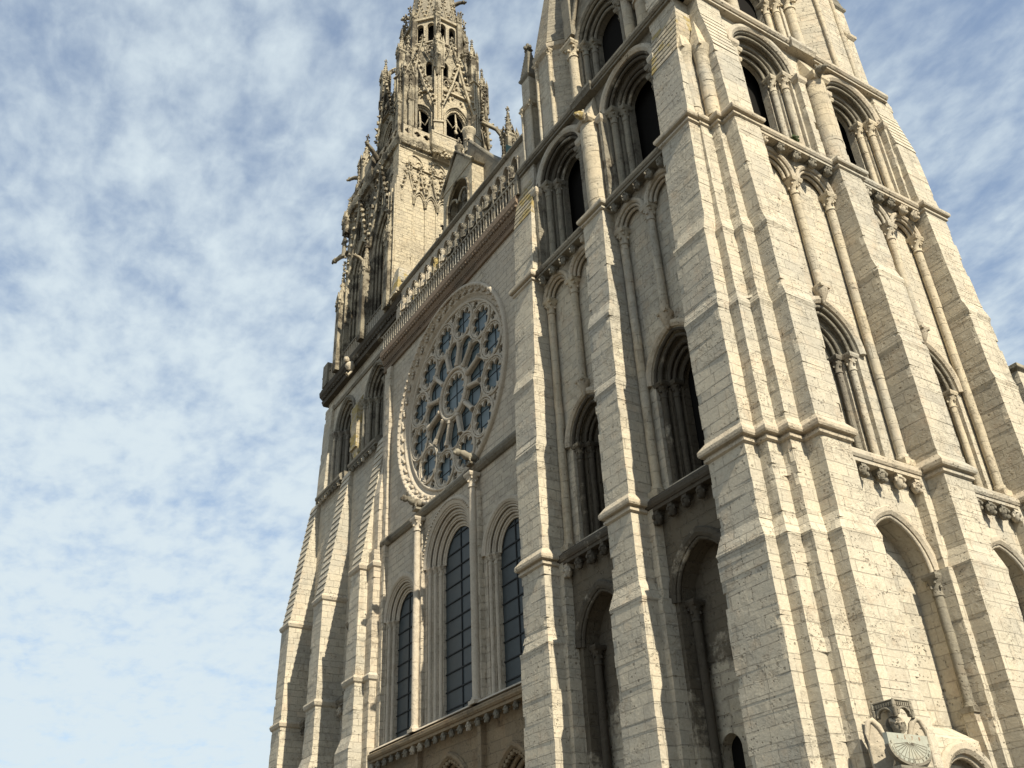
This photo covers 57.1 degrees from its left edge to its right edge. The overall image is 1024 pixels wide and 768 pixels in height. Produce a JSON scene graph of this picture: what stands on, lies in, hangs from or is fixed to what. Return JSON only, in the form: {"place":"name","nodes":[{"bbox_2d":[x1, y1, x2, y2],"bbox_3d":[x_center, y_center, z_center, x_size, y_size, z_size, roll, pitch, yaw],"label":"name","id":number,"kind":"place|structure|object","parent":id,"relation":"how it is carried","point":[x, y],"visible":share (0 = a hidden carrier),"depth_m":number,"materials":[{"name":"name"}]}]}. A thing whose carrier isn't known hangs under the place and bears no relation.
{"place":"outdoors","nodes":[
{"label":"outdoors","id":0,"kind":"place"},
{"bbox_2d":[0,0,1023,767],"label":"sky","id":1,"kind":"structure","parent":0,"point":[175,192],"materials":[{"name":"blue"}]},
{"label":"plaza ground","id":2,"kind":"structure","parent":0,"visible":0},
{"bbox_2d":[268,0,518,767],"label":"tower","id":3,"kind":"structure","parent":2,"relation":"on","point":[328,707],"depth_m":73.33,"materials":[{"name":"stone"}]},
{"bbox_2d":[341,235,346,257],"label":"corner statue","id":4,"kind":"object","parent":3,"relation":"attached to","point":[343,244],"visible":1,"depth_m":85.78,"materials":[{"name":"grey stone"}]},
{"bbox_2d":[367,134,525,767],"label":"facade wall","id":5,"kind":"structure","parent":2,"relation":"on","point":[453,620],"depth_m":53.55,"materials":[{"name":"grey stone"}]},
{"bbox_2d":[383,572,412,743],"bbox_3d":[-6.253,14.520,54.811,0.750,12.300,4.800,16,-36,-27],"label":"lancet window","id":6,"kind":"structure","parent":5,"relation":"in","point":[398,611],"depth_m":55.06,"materials":[{"name":"stone"}]},
{"bbox_2d":[399,297,406,328],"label":"king statue","id":7,"kind":"object","parent":5,"relation":"on","point":[404,301],"visible":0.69,"depth_m":67.98,"materials":[{"name":"stone"}]},
{"bbox_2d":[405,289,412,314],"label":"king statue","id":8,"kind":"object","parent":5,"relation":"on","point":[410,294],"visible":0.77,"depth_m":67.23,"materials":[{"name":"stone"}]},
{"bbox_2d":[400,491,423,511],"bbox_3d":[-5.975,7.047,56.178,1.546,1.013,0.584,16,-36,-27],"label":"ox carving","id":9,"kind":"object","parent":5,"relation":"attached to","point":[416,503],"visible":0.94,"depth_m":56.02,"materials":[{"name":"grey stone"}]},
{"bbox_2d":[411,282,418,312],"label":"king statue","id":10,"kind":"object","parent":5,"relation":"on","point":[415,290],"visible":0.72,"depth_m":66.47,"materials":[{"name":"beige stone"}]},
{"bbox_2d":[418,273,425,306],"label":"king statue","id":11,"kind":"object","parent":5,"relation":"on","point":[421,283],"visible":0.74,"depth_m":65.81,"materials":[{"name":"stone"}]},
{"bbox_2d":[424,265,431,298],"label":"king statue","id":12,"kind":"object","parent":5,"relation":"on","point":[428,274],"visible":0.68,"depth_m":65.08,"materials":[{"name":"stone"}]},
{"bbox_2d":[431,258,438,289],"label":"king statue","id":13,"kind":"object","parent":5,"relation":"on","point":[435,269],"visible":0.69,"depth_m":64.37,"materials":[{"name":"beige stone"}]},
{"bbox_2d":[437,248,445,280],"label":"king statue","id":14,"kind":"object","parent":5,"relation":"on","point":[442,259],"visible":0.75,"depth_m":63.64,"materials":[{"name":"stone"}]},
{"bbox_2d":[421,494,471,723],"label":"lancet window","id":15,"kind":"structure","parent":5,"relation":"in","point":[446,552],"depth_m":51.48,"materials":[{"name":"stone"}]},
{"bbox_2d":[444,240,452,273],"bbox_3d":[-4.180,-8.147,62.757,0.643,3.544,0.898,16,-36,-27],"label":"king statue","id":16,"kind":"object","parent":5,"relation":"on","point":[449,252],"visible":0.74,"depth_m":62.89,"materials":[{"name":"grey stone"}]},
{"bbox_2d":[397,281,507,504],"bbox_3d":[-3.659,0.551,57.468,0.957,13.960,13.960,16,-36,-27],"label":"rose window","id":17,"kind":"structure","parent":5,"relation":"in","point":[453,389],"depth_m":57.92,"materials":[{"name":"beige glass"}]},
{"bbox_2d":[451,232,459,265],"bbox_3d":[-3.655,-8.623,61.980,0.624,3.489,0.857,16,-36,-27],"label":"king statue","id":18,"kind":"object","parent":5,"relation":"on","point":[456,243],"visible":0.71,"depth_m":62.21,"materials":[{"name":"grey stone"}]},
{"bbox_2d":[458,223,467,254],"bbox_3d":[-3.117,-9.082,61.318,0.607,3.525,0.907,16,-36,-27],"label":"king statue","id":19,"kind":"object","parent":5,"relation":"on","point":[464,234],"visible":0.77,"depth_m":61.53,"materials":[{"name":"grey stone"}]},
{"bbox_2d":[460,189,466,206],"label":"virgin statue","id":20,"kind":"object","parent":5,"relation":"on","point":[463,201],"visible":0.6,"depth_m":66.48,"materials":[{"name":"grey stone"}]},
{"bbox_2d":[453,444,478,467],"bbox_3d":[-2.544,3.953,51.465,1.551,1.013,0.584,16,-36,-27],"label":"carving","id":21,"kind":"object","parent":5,"relation":"attached to","point":[472,458],"visible":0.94,"depth_m":51.30,"materials":[{"name":"grey stone"}]},
{"bbox_2d":[466,214,475,247],"bbox_3d":[-2.599,-9.543,60.597,0.596,3.504,0.902,16,-36,-27],"label":"king statue","id":22,"kind":"object","parent":5,"relation":"on","point":[471,225],"visible":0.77,"depth_m":60.77,"materials":[{"name":"grey stone"}]},
{"bbox_2d":[436,126,510,239],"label":"nave gable","id":23,"kind":"structure","parent":5,"relation":"on","point":[472,166],"depth_m":67.47,"materials":[{"name":"grey stone"}]},
{"bbox_2d":[466,114,475,125],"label":"angel statue","id":24,"kind":"object","parent":23,"relation":"on","point":[468,120],"visible":0.96,"depth_m":71.67,"materials":[{"name":"stone"}]},
{"bbox_2d":[474,205,482,238],"bbox_3d":[-2.071,-9.983,59.858,0.604,3.431,0.880,16,-36,-27],"label":"king statue","id":25,"kind":"object","parent":5,"relation":"on","point":[479,215],"visible":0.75,"depth_m":60.04,"materials":[{"name":"grey stone"}]},
{"bbox_2d":[482,195,490,228],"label":"king statue","id":26,"kind":"object","parent":5,"relation":"on","point":[487,206],"visible":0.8,"depth_m":59.32,"materials":[{"name":"grey stone"}]},
{"bbox_2d":[489,184,499,221],"bbox_3d":[-1.048,-11.000,58.443,0.646,3.578,0.896,16,-36,-27],"label":"king statue","id":27,"kind":"object","parent":5,"relation":"on","point":[494,197],"visible":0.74,"depth_m":58.66,"materials":[{"name":"grey stone"}]},
{"bbox_2d":[497,175,507,209],"bbox_3d":[-0.533,-11.443,57.705,0.624,3.511,0.872,16,-36,-27],"label":"king statue","id":28,"kind":"object","parent":5,"relation":"on","point":[502,187],"visible":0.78,"depth_m":57.93,"materials":[{"name":"grey stone"}]},
{"bbox_2d":[481,494,525,693],"bbox_3d":[-0.011,8.895,46.244,0.750,12.300,4.800,16,-36,-27],"label":"lancet window","id":29,"kind":"structure","parent":5,"relation":"in","point":[501,545],"depth_m":46.52,"materials":[{"name":"stone"}]},
{"bbox_2d":[506,165,514,199],"bbox_3d":[0.000,-11.885,57.031,0.605,3.506,0.901,16,-36,-27],"label":"king statue","id":30,"kind":"object","parent":5,"relation":"on","point":[511,174],"visible":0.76,"depth_m":57.21,"materials":[{"name":"grey stone"}]},
{"bbox_2d":[508,0,1023,767],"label":"tower","id":31,"kind":"structure","parent":2,"relation":"on","point":[770,444],"depth_m":38.23,"materials":[{"name":"stone"}]},
{"bbox_2d":[565,386,604,537],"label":"arched window","id":32,"kind":"structure","parent":31,"relation":"in","point":[587,450],"depth_m":43.71,"materials":[{"name":"stone"}]},
{"bbox_2d":[645,317,704,483],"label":"arched window","id":33,"kind":"structure","parent":31,"relation":"in","point":[685,438],"depth_m":39.30,"materials":[{"name":"stone"}]},
{"bbox_2d":[791,134,799,141],"bbox_3d":[12.867,-11.209,42.756,0.569,0.339,0.302,16,-36,-27],"label":"moss tuft","id":34,"kind":"object","parent":31,"relation":"on","point":[793,137],"visible":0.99,"depth_m":42.66,"materials":[{"name":"green plant"}]},
{"bbox_2d":[811,296,880,455],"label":"arched window","id":35,"kind":"structure","parent":31,"relation":"in","point":[853,407],"depth_m":38.19,"materials":[{"name":"stone"}]},
{"bbox_2d":[870,697,914,720],"bbox_3d":[10.706,9.192,26.467,0.850,0.500,0.850,16,-36,-27],"label":"stone canopy","id":36,"kind":"object","parent":31,"relation":"attached to","point":[893,706],"visible":1,"depth_m":26.28,"materials":[{"name":"grey stone"}]},
{"bbox_2d":[865,716,936,767],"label":"angel statue","id":37,"kind":"object","parent":31,"relation":"attached to","point":[880,756],"visible":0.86,"depth_m":25.99,"materials":[{"name":"grey stone"}]},
{"bbox_2d":[882,732,933,767],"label":"sundial","id":38,"kind":"object","parent":37,"relation":"attached to","point":[909,751],"visible":1,"depth_m":25.35,"materials":[{"name":"stone"}]},
{"bbox_2d":[925,341,983,487],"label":"arched window","id":39,"kind":"structure","parent":31,"relation":"in","point":[949,395],"depth_m":41.18,"materials":[{"name":"stone"}]},
{"bbox_2d":[1008,362,1023,402],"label":"nave buttress","id":40,"kind":"structure","parent":2,"relation":"on","point":[1016,369],"depth_m":43.56,"materials":[{"name":"stone"}]}
]}

